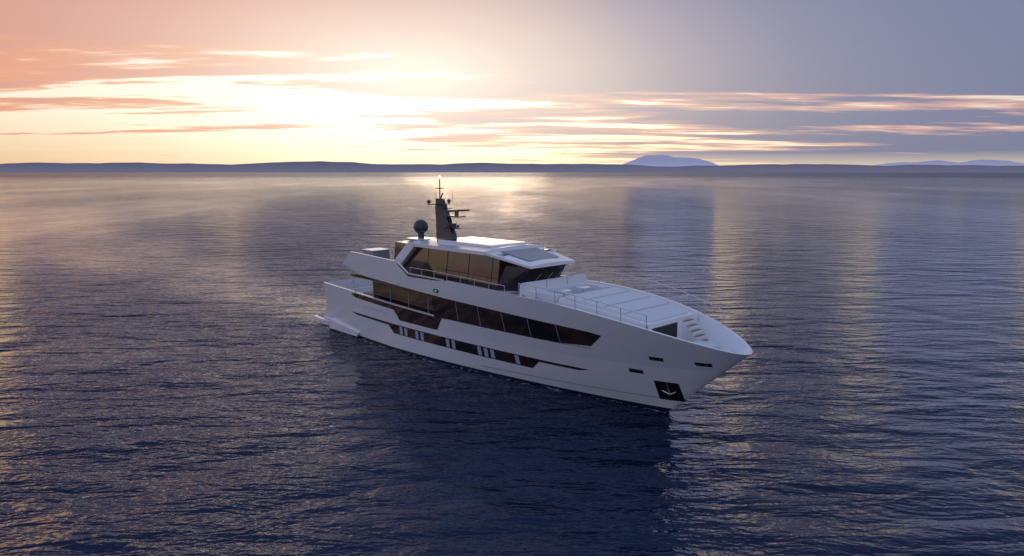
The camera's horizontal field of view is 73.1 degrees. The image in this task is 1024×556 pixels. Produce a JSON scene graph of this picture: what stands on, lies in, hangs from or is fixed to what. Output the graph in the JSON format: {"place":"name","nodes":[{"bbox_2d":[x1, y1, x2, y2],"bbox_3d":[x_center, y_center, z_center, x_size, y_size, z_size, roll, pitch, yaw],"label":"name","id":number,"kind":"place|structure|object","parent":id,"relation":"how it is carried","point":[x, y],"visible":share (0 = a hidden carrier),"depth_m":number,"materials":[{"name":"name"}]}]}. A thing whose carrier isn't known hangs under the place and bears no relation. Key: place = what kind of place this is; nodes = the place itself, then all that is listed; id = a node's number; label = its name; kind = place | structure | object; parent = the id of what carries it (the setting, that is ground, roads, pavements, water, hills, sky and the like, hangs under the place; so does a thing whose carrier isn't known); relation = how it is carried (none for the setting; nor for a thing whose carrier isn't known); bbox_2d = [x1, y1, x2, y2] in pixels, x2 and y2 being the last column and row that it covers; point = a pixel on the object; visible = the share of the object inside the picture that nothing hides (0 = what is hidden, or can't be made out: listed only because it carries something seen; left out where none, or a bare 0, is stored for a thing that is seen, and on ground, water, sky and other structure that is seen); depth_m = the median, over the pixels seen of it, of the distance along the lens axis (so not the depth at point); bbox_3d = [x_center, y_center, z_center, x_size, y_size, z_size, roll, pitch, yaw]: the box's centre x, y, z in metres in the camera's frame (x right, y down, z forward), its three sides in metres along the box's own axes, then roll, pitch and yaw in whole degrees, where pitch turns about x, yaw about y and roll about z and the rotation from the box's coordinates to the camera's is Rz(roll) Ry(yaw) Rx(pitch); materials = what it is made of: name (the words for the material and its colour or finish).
{"place":"outdoors","nodes":[
{"label":"outdoors","id":0,"kind":"place"},
{"bbox_2d":[0,172,1023,555],"bbox_3d":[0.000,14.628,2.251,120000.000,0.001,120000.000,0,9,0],"label":"sea","id":1,"kind":"structure","parent":0,"point":[182,372],"depth_m":48.62,"materials":[{"name":"blue liquid"}]},
{"bbox_2d":[314,176,752,410],"bbox_3d":[-1.963,0.268,54.300,8.720,16.350,44.184,-8,12,-44],"label":"yacht","id":2,"kind":"object","parent":1,"relation":"on","point":[520,311],"visible":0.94,"depth_m":48.44,"materials":[{"name":"white metal"}]},
{"bbox_2d":[0,161,1023,171],"bbox_3d":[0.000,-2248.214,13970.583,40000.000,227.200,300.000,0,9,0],"label":"coast","id":3,"kind":"structure","parent":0,"point":[317,166],"depth_m":13980.10,"materials":[{"name":"grey"}]},
{"bbox_2d":[0,0,1023,165],"label":"sky","id":4,"kind":"structure","parent":0,"point":[719,82],"materials":[{"name":"multicoloured"}]},
{"bbox_2d":[624,155,1023,166],"bbox_3d":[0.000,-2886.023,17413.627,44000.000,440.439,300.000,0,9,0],"label":"mountains","id":5,"kind":"structure","parent":0,"point":[658,160],"depth_m":17491.06,"materials":[{"name":"blue"}]}
]}

